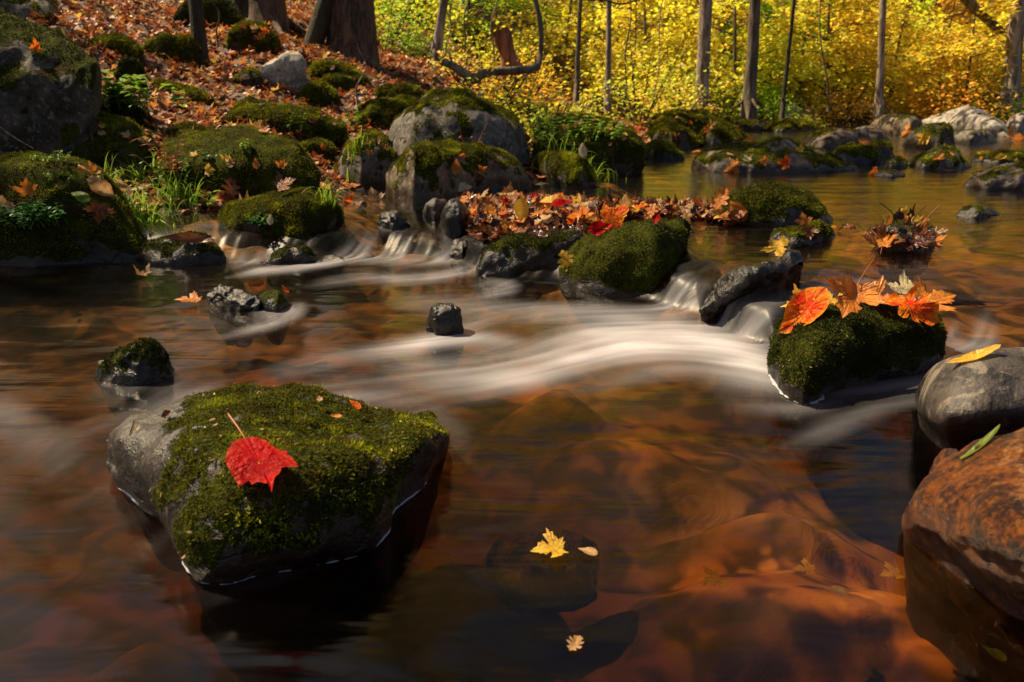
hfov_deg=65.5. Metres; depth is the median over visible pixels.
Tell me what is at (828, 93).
sapling
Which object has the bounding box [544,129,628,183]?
grass tuft
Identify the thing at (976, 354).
willow leaf
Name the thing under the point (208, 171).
maple leaf
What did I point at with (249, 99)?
boulder
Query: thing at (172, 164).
plant
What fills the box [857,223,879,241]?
maple leaf
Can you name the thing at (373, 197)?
maple leaf
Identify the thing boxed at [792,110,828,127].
bush
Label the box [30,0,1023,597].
ground
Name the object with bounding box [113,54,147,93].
boulder
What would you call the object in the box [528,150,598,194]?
boulder
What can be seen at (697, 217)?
maple leaf
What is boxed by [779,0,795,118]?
tree
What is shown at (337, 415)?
oval leaf
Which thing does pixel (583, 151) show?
oval leaf
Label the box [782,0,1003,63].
forest tree
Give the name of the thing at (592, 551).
oval leaf
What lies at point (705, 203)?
maple leaf
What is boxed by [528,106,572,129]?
plant
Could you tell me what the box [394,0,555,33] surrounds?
forest tree
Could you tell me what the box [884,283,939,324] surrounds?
maple leaf
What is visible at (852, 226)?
oak leaf
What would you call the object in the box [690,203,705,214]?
maple leaf
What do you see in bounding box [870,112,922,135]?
boulder
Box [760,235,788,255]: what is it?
maple leaf
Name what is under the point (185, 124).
boulder
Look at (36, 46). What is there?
maple leaf
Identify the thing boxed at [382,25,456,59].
bush
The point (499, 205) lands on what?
maple leaf
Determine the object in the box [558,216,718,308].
boulder
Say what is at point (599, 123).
plant
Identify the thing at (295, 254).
boulder
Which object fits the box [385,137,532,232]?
boulder
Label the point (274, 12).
tree
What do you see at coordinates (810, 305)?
oval leaf
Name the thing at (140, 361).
boulder
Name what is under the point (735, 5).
forest tree
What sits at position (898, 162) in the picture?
boulder
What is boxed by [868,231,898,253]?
maple leaf
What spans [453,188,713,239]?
leaf mat
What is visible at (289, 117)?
plant
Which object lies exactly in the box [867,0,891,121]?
tree
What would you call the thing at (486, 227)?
maple leaf
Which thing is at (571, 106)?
bush
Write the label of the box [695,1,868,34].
forest tree
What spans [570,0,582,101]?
tree
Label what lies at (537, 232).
oak leaf
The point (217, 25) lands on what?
sapling
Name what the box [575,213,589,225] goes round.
oak leaf
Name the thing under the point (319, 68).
boulder
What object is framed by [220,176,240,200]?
oak leaf
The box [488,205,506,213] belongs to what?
maple leaf
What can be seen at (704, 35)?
tree
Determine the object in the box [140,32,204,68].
boulder
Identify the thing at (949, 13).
forest tree
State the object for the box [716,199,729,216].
maple leaf
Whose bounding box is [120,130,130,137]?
maple leaf
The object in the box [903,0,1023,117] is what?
forest tree
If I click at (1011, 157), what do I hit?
boulder
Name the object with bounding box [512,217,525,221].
oak leaf
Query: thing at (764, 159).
maple leaf
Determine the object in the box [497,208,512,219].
oak leaf
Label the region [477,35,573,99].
bush
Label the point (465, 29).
sapling
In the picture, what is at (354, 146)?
grass tuft
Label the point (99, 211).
maple leaf
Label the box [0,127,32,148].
twig
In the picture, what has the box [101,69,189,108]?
plant
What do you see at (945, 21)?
forest tree
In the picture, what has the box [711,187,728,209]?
oak leaf
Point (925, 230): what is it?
maple leaf
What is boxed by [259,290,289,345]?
boulder
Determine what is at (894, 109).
bush
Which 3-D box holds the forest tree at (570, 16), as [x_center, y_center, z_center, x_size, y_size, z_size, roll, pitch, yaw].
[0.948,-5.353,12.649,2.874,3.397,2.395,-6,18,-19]
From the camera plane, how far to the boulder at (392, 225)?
3.19 m
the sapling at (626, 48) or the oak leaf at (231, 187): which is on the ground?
the sapling at (626, 48)
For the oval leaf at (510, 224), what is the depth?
2.91 m
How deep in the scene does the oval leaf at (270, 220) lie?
3.10 m
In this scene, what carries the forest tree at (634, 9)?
on the ground
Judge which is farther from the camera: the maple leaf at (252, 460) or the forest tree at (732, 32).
the forest tree at (732, 32)
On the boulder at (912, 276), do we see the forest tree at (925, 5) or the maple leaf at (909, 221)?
the maple leaf at (909, 221)
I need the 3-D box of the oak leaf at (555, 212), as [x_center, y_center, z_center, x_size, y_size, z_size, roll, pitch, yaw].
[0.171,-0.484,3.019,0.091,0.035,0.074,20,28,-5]
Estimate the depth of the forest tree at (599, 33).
16.05 m
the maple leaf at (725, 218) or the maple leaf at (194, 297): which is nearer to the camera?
the maple leaf at (194, 297)
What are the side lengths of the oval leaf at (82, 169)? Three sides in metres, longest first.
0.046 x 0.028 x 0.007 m
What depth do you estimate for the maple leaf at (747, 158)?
5.08 m
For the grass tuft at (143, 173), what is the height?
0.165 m
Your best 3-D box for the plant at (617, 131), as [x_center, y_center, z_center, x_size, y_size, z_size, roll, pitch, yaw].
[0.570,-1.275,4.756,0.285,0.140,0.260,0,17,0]
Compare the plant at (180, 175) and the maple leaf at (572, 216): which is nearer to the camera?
the maple leaf at (572, 216)
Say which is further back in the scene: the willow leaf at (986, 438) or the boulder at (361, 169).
the boulder at (361, 169)
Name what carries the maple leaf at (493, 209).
on the leaf mat
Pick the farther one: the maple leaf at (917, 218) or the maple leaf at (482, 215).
the maple leaf at (482, 215)
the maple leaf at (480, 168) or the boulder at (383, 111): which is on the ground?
the boulder at (383, 111)
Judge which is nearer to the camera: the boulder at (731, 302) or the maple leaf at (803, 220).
the boulder at (731, 302)
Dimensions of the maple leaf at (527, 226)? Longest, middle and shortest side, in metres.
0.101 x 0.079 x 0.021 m
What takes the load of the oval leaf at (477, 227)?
on the leaf mat
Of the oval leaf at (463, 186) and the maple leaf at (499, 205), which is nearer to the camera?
the maple leaf at (499, 205)
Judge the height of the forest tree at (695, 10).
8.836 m
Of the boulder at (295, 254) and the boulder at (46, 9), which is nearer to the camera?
the boulder at (295, 254)
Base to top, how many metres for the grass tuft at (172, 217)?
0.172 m
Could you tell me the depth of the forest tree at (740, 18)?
14.72 m
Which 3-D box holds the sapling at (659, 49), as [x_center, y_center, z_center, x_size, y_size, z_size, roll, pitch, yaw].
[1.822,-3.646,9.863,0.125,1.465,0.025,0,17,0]
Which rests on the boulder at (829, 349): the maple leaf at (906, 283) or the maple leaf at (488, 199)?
the maple leaf at (906, 283)
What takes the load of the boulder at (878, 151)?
on the ground
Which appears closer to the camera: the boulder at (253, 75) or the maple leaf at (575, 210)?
the maple leaf at (575, 210)
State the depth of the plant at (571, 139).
4.77 m
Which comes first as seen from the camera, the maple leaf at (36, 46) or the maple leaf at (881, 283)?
the maple leaf at (881, 283)
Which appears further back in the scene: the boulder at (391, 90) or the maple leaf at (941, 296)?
the boulder at (391, 90)
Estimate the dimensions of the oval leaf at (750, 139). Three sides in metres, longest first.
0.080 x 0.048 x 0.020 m
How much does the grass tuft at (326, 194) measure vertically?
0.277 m
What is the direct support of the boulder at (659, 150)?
on the ground
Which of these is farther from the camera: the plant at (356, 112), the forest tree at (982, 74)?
the forest tree at (982, 74)
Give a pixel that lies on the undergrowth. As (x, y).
(403, 41)
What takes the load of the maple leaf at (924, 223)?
on the boulder at (912, 276)
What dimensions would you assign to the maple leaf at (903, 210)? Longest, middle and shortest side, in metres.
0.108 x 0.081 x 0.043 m
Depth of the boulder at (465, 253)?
3.00 m
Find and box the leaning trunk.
[960,0,1004,34]
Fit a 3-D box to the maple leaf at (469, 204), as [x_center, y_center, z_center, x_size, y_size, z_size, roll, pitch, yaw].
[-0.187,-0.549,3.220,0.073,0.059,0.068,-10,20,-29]
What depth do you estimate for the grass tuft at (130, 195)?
3.28 m
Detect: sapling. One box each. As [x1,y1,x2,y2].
[211,0,219,48]
[355,43,366,111]
[444,0,451,55]
[463,0,469,57]
[490,0,497,60]
[624,0,631,90]
[652,0,662,107]
[819,0,829,110]
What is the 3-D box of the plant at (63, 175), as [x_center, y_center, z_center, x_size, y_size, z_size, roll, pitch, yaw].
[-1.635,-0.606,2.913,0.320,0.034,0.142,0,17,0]
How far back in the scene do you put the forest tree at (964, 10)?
17.88 m
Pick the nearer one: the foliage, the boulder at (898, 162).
the boulder at (898, 162)
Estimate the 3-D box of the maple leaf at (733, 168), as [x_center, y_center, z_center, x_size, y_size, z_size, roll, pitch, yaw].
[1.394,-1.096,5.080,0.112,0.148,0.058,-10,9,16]
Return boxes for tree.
[188,0,209,66]
[231,0,248,19]
[247,0,305,35]
[303,0,333,49]
[326,0,395,77]
[375,0,524,32]
[378,0,475,25]
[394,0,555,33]
[422,0,447,66]
[482,0,628,69]
[487,0,652,92]
[491,0,548,34]
[492,0,719,85]
[526,0,745,64]
[566,0,745,106]
[569,0,761,95]
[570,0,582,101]
[582,0,694,108]
[600,0,615,111]
[614,0,783,71]
[641,0,729,114]
[641,0,850,108]
[664,0,761,93]
[684,0,718,111]
[691,0,806,90]
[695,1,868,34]
[710,0,843,98]
[715,0,738,61]
[715,0,947,90]
[718,0,824,115]
[722,0,903,113]
[731,0,765,119]
[738,0,938,120]
[746,0,863,49]
[765,0,959,112]
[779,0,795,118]
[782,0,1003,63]
[793,0,986,97]
[801,0,990,113]
[838,0,989,106]
[842,0,993,68]
[850,0,995,79]
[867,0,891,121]
[884,0,1023,113]
[892,0,1004,116]
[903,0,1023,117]
[908,0,1007,105]
[909,2,992,25]
[926,3,1008,61]
[952,5,1023,94]
[956,39,1005,68]
[967,40,1023,100]
[986,0,1023,113]
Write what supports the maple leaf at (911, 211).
on the boulder at (912, 276)
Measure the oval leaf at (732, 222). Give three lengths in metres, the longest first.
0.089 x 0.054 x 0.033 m
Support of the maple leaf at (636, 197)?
on the leaf mat
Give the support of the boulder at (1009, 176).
on the ground
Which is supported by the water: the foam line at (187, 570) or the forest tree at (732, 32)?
the foam line at (187, 570)
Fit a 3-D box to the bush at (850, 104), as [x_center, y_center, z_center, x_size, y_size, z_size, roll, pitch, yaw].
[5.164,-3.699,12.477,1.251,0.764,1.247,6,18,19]
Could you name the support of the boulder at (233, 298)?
in the water
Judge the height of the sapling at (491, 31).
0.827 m
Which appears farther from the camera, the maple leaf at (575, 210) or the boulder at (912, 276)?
the maple leaf at (575, 210)
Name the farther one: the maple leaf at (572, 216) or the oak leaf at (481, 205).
the oak leaf at (481, 205)
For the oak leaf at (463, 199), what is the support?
on the leaf mat
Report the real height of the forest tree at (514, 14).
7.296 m
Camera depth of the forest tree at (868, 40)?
15.44 m
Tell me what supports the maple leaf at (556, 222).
on the boulder at (529, 259)
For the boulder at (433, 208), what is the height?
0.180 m
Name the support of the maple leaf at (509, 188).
on the leaf mat
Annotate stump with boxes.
[492,27,527,84]
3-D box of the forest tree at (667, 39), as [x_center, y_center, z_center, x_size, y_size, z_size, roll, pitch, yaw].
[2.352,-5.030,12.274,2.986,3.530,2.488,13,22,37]
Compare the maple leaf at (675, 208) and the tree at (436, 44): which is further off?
the tree at (436, 44)
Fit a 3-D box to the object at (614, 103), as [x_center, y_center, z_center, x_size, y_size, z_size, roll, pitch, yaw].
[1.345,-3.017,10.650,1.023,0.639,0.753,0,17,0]
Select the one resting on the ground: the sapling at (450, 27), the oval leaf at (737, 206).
the sapling at (450, 27)
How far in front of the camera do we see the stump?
7.67 m
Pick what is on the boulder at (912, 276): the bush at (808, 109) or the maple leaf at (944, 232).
the maple leaf at (944, 232)
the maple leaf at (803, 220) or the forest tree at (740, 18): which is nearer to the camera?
the maple leaf at (803, 220)
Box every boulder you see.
[0,0,59,21]
[0,7,101,155]
[0,149,145,285]
[68,111,159,175]
[88,30,144,62]
[95,336,174,386]
[101,94,154,130]
[106,379,451,585]
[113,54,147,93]
[135,230,226,275]
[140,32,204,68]
[145,124,321,198]
[147,77,215,107]
[166,120,205,133]
[173,0,245,27]
[206,284,261,347]
[216,185,345,249]
[222,101,348,148]
[225,18,281,54]
[230,67,265,90]
[233,95,264,107]
[259,51,307,91]
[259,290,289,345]
[260,243,344,265]
[296,78,341,107]
[300,136,337,164]
[307,59,370,85]
[319,72,355,90]
[332,128,395,193]
[353,94,419,127]
[374,82,424,98]
[377,210,411,244]
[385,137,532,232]
[389,87,529,166]
[423,198,446,233]
[426,303,463,335]
[438,198,470,258]
[448,237,483,269]
[475,227,583,285]
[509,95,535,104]
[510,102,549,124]
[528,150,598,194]
[532,112,646,183]
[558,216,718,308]
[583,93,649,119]
[644,138,684,172]
[645,107,722,134]
[646,121,701,153]
[692,136,857,179]
[698,118,750,150]
[699,249,803,346]
[712,180,832,240]
[716,113,763,131]
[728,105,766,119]
[762,118,822,132]
[766,302,949,460]
[770,219,834,246]
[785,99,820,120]
[803,127,835,138]
[805,126,869,152]
[832,138,894,165]
[851,110,872,126]
[855,125,888,140]
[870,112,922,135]
[874,168,905,191]
[882,217,936,282]
[884,155,908,168]
[902,121,955,149]
[902,427,1023,620]
[908,143,971,169]
[915,347,1023,451]
[922,105,1008,136]
[954,128,997,144]
[956,204,1003,219]
[964,160,1023,218]
[967,148,1023,163]
[1006,112,1023,131]
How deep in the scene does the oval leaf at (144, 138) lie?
3.66 m
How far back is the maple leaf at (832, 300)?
1.82 m
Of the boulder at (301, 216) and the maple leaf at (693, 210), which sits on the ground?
the boulder at (301, 216)
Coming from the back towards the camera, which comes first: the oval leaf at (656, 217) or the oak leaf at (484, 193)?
the oak leaf at (484, 193)
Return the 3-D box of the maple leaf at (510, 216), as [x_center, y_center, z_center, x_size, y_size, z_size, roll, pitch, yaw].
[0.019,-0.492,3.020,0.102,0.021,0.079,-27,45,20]
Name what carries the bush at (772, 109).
on the ground
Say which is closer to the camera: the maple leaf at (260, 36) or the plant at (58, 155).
the plant at (58, 155)
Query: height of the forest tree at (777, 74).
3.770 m
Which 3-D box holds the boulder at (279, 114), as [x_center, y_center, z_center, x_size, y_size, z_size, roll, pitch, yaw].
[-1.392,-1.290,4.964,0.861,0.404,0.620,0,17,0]
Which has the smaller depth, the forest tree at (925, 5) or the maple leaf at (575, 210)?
the maple leaf at (575, 210)
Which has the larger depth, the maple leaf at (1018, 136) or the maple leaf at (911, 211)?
the maple leaf at (1018, 136)
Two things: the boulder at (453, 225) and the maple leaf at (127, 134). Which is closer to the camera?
the boulder at (453, 225)
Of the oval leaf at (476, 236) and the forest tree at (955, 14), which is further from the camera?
the forest tree at (955, 14)
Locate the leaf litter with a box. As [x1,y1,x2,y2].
[3,0,778,214]
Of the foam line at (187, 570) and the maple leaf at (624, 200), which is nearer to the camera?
the foam line at (187, 570)
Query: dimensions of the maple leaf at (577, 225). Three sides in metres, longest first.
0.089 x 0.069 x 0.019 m
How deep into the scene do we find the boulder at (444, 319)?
2.07 m
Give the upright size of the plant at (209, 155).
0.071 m
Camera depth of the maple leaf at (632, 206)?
3.26 m
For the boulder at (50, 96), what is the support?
on the ground
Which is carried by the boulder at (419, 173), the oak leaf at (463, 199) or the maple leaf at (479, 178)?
the maple leaf at (479, 178)
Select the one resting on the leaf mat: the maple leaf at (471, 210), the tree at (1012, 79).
the maple leaf at (471, 210)
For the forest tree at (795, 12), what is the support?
on the ground
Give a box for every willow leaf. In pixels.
[165,232,215,242]
[947,344,1000,362]
[960,424,999,458]
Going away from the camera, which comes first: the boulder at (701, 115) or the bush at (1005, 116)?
the boulder at (701, 115)
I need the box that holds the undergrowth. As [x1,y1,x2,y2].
[400,19,991,123]
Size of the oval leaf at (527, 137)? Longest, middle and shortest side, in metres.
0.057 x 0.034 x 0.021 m
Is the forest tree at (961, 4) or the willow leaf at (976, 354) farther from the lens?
the forest tree at (961, 4)
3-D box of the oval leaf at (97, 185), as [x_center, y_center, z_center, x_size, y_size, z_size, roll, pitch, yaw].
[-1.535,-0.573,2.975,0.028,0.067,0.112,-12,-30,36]
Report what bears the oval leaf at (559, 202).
on the leaf mat
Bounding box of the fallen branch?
[441,0,543,83]
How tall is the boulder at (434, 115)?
0.741 m
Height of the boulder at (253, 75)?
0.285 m
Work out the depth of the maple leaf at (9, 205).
2.85 m
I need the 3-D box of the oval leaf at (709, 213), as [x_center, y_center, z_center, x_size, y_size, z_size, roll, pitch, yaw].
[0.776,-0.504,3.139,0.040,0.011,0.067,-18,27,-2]
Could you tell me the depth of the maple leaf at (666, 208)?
3.09 m
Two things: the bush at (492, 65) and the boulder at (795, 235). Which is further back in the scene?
the bush at (492, 65)
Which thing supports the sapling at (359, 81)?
on the ground
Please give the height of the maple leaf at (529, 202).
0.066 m
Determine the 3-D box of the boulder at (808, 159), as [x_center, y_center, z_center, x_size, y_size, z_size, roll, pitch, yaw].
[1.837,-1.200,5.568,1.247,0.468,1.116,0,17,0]
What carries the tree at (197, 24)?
on the ground
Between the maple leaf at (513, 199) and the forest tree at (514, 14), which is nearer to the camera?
the maple leaf at (513, 199)
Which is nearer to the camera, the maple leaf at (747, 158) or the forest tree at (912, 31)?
the maple leaf at (747, 158)
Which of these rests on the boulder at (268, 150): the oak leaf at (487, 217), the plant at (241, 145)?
the plant at (241, 145)
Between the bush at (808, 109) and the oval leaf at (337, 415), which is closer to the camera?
the oval leaf at (337, 415)
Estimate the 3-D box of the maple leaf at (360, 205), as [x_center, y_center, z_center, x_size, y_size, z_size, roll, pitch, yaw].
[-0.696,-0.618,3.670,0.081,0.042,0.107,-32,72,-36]
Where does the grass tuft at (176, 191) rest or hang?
on the ground
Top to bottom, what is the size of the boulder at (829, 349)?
0.351 m
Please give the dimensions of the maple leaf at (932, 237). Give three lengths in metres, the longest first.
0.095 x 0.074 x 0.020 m
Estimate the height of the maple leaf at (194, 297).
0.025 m
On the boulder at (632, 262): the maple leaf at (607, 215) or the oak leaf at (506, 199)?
the maple leaf at (607, 215)
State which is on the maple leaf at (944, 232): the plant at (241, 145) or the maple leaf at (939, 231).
the maple leaf at (939, 231)
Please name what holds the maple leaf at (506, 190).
on the leaf mat
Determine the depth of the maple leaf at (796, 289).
1.79 m
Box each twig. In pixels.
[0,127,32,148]
[583,0,637,4]
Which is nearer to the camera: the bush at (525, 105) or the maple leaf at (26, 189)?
the maple leaf at (26, 189)
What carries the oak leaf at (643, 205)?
on the leaf mat
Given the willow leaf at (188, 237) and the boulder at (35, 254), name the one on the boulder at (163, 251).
the willow leaf at (188, 237)
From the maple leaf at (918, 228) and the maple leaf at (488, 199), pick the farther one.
the maple leaf at (488, 199)
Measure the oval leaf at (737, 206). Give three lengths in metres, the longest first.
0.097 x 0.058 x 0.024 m
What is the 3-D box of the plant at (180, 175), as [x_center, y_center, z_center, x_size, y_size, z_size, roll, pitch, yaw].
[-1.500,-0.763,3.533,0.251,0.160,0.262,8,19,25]
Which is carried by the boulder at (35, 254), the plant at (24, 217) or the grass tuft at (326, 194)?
the plant at (24, 217)
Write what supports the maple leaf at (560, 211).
on the leaf mat
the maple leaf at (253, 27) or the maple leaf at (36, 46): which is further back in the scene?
the maple leaf at (253, 27)
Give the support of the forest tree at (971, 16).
on the ground
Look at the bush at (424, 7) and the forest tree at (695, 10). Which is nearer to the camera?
the bush at (424, 7)
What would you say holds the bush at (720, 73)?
on the ground
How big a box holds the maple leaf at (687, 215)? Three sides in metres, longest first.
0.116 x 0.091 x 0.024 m
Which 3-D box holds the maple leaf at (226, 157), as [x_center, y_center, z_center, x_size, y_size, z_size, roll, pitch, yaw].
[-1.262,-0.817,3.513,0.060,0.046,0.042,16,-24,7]
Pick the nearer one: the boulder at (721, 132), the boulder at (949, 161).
the boulder at (949, 161)
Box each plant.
[0,201,67,228]
[29,171,103,180]
[30,150,69,162]
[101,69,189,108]
[129,138,186,173]
[135,149,204,187]
[193,190,219,207]
[201,146,230,162]
[239,139,251,149]
[246,213,268,224]
[257,98,307,129]
[344,102,363,128]
[457,118,489,142]
[521,123,576,148]
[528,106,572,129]
[534,115,585,138]
[550,112,618,137]
[583,115,628,139]
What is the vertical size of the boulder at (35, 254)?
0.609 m
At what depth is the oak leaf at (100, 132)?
3.65 m
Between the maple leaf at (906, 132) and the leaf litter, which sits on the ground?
the leaf litter
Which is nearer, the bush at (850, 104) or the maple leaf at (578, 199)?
the maple leaf at (578, 199)
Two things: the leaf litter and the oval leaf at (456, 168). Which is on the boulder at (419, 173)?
the oval leaf at (456, 168)
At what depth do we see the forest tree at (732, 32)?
15.69 m
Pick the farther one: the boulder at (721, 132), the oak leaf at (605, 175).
the boulder at (721, 132)
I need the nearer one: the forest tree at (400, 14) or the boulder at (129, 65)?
the boulder at (129, 65)
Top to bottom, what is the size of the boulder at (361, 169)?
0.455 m
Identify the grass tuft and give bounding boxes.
[102,151,160,226]
[112,147,165,184]
[120,188,195,238]
[123,166,212,211]
[136,185,186,227]
[304,176,368,245]
[331,127,375,181]
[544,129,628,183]
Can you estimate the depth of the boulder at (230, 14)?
6.68 m
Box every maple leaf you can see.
[0,195,15,216]
[8,177,37,196]
[29,38,41,51]
[83,201,115,224]
[87,161,100,173]
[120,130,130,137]
[134,264,151,275]
[174,291,201,302]
[204,163,214,175]
[219,153,229,160]
[225,412,297,491]
[239,22,246,29]
[250,23,257,32]
[255,32,263,39]
[260,27,268,34]
[273,171,295,190]
[275,159,285,167]
[342,193,353,204]
[352,200,367,215]
[361,187,384,203]
[365,148,373,155]
[464,200,476,208]
[469,202,479,212]
[473,194,491,206]
[475,173,484,186]
[478,165,487,173]
[479,196,500,219]
[482,223,498,237]
[485,205,496,214]
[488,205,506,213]
[489,214,501,228]
[491,199,502,208]
[497,181,514,195]
[503,186,514,192]
[504,210,518,218]
[506,224,527,233]
[510,195,518,203]
[513,224,531,231]
[517,193,533,209]
[531,528,568,557]
[533,218,557,231]
[534,214,550,224]
[539,196,551,211]
[553,214,564,230]
[554,203,562,220]
[559,201,584,223]
[561,210,575,226]
[566,214,586,221]
[569,220,581,229]
[570,191,589,207]
[571,205,594,216]
[573,193,580,202]
[591,203,627,229]
[605,187,621,204]
[619,193,626,204]
[624,194,640,211]
[634,188,641,202]
[646,197,663,214]
[657,203,673,213]
[669,194,680,211]
[672,202,699,220]
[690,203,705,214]
[691,215,702,219]
[701,193,711,208]
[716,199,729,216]
[717,213,731,222]
[722,157,739,172]
[743,154,752,161]
[759,154,766,164]
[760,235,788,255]
[777,154,790,169]
[780,284,799,306]
[795,143,804,151]
[795,212,812,225]
[801,225,819,239]
[824,259,886,317]
[829,291,842,304]
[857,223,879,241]
[866,223,880,237]
[868,166,877,174]
[868,228,895,246]
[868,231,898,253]
[872,276,905,301]
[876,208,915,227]
[876,217,904,244]
[880,230,908,251]
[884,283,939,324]
[886,214,891,225]
[887,270,916,293]
[891,206,906,218]
[892,223,927,251]
[900,125,911,137]
[903,202,915,220]
[903,226,935,247]
[903,275,955,310]
[906,211,914,224]
[906,214,922,221]
[907,218,928,234]
[915,132,929,144]
[918,234,936,249]
[920,217,926,229]
[927,234,946,248]
[934,226,947,242]
[936,228,947,235]
[1004,127,1023,139]
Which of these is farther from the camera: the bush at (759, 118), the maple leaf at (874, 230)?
the bush at (759, 118)
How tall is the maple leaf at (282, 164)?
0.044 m
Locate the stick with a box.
[491,69,538,92]
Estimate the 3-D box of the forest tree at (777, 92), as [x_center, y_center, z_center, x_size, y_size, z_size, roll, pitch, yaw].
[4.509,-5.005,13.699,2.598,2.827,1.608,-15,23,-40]
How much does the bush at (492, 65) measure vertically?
0.799 m
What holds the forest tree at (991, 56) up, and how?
on the ground
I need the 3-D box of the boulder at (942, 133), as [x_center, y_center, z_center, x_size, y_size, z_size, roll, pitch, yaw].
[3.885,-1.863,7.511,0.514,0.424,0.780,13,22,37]
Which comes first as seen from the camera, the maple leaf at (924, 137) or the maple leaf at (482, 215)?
the maple leaf at (482, 215)
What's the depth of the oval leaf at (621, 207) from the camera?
3.16 m
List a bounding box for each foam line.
[119,482,426,584]
[769,374,824,404]
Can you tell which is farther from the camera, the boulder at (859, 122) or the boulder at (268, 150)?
the boulder at (859, 122)
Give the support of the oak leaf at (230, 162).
on the boulder at (268, 150)
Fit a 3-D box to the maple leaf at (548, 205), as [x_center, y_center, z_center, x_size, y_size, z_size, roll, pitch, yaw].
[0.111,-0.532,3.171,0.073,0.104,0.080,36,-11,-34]
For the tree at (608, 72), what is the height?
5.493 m
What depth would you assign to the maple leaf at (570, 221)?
2.99 m
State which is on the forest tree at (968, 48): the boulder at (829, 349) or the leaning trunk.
the leaning trunk
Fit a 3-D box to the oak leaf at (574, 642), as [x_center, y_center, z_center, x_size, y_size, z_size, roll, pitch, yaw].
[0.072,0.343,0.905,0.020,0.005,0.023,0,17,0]
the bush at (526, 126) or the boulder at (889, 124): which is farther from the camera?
the boulder at (889, 124)
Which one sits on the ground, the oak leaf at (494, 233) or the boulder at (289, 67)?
the boulder at (289, 67)
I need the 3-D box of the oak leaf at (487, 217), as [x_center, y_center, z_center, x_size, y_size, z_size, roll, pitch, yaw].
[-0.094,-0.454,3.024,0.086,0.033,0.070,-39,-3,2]
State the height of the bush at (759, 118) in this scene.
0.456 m
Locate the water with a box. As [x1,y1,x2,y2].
[0,126,1023,681]
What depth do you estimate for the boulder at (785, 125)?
10.67 m
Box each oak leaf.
[97,130,105,135]
[145,177,152,183]
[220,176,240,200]
[226,157,234,167]
[309,117,317,123]
[460,195,468,204]
[465,192,475,202]
[477,200,491,211]
[479,214,495,226]
[480,189,488,198]
[490,229,499,236]
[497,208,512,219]
[499,197,509,203]
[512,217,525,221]
[528,227,548,238]
[530,207,546,215]
[546,207,564,217]
[557,250,573,270]
[566,635,583,650]
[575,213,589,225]
[598,172,609,181]
[630,203,648,210]
[643,203,657,218]
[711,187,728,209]
[837,223,856,230]
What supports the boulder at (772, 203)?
on the ground
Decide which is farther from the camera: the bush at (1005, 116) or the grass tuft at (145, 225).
the bush at (1005, 116)
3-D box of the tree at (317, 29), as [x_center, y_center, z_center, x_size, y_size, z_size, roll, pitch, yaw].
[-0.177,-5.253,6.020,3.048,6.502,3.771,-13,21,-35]
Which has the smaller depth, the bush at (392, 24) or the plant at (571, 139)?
the plant at (571, 139)
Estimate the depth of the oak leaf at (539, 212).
3.04 m
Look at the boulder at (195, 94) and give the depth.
4.88 m
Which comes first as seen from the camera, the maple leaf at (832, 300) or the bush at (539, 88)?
the maple leaf at (832, 300)
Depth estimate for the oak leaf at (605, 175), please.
4.87 m
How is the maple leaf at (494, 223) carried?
on the leaf mat
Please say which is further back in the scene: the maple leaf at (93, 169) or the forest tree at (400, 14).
the forest tree at (400, 14)
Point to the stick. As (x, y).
(527, 74)
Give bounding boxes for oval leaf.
[71,192,89,202]
[78,165,86,172]
[87,176,114,195]
[114,178,126,190]
[140,136,150,142]
[161,410,171,417]
[253,158,259,168]
[267,214,273,224]
[330,413,341,417]
[349,400,360,408]
[451,159,460,174]
[458,182,472,191]
[468,233,483,239]
[471,226,485,231]
[502,219,519,231]
[514,181,528,222]
[525,133,529,141]
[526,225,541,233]
[540,196,559,202]
[551,198,571,206]
[578,547,597,555]
[579,143,587,156]
[588,220,611,235]
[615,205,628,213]
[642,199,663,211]
[652,213,659,223]
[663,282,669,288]
[696,209,708,216]
[706,210,712,216]
[726,209,746,224]
[728,214,739,220]
[729,201,747,221]
[742,136,754,141]
[779,287,828,332]
[858,138,869,144]
[932,153,945,159]
[995,153,1006,159]
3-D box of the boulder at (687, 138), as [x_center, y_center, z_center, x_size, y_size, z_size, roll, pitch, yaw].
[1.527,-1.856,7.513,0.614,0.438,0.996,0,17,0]
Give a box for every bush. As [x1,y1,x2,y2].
[374,0,430,53]
[374,0,483,52]
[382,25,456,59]
[419,41,510,94]
[443,17,535,76]
[448,67,551,122]
[472,59,579,109]
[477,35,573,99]
[503,89,618,149]
[543,95,596,113]
[565,29,713,124]
[630,47,743,114]
[635,69,725,116]
[709,82,764,115]
[757,91,805,121]
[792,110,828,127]
[799,80,874,125]
[866,91,928,119]
[891,64,1017,121]
[952,78,1023,122]
[995,106,1023,123]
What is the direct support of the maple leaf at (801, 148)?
on the boulder at (808, 159)

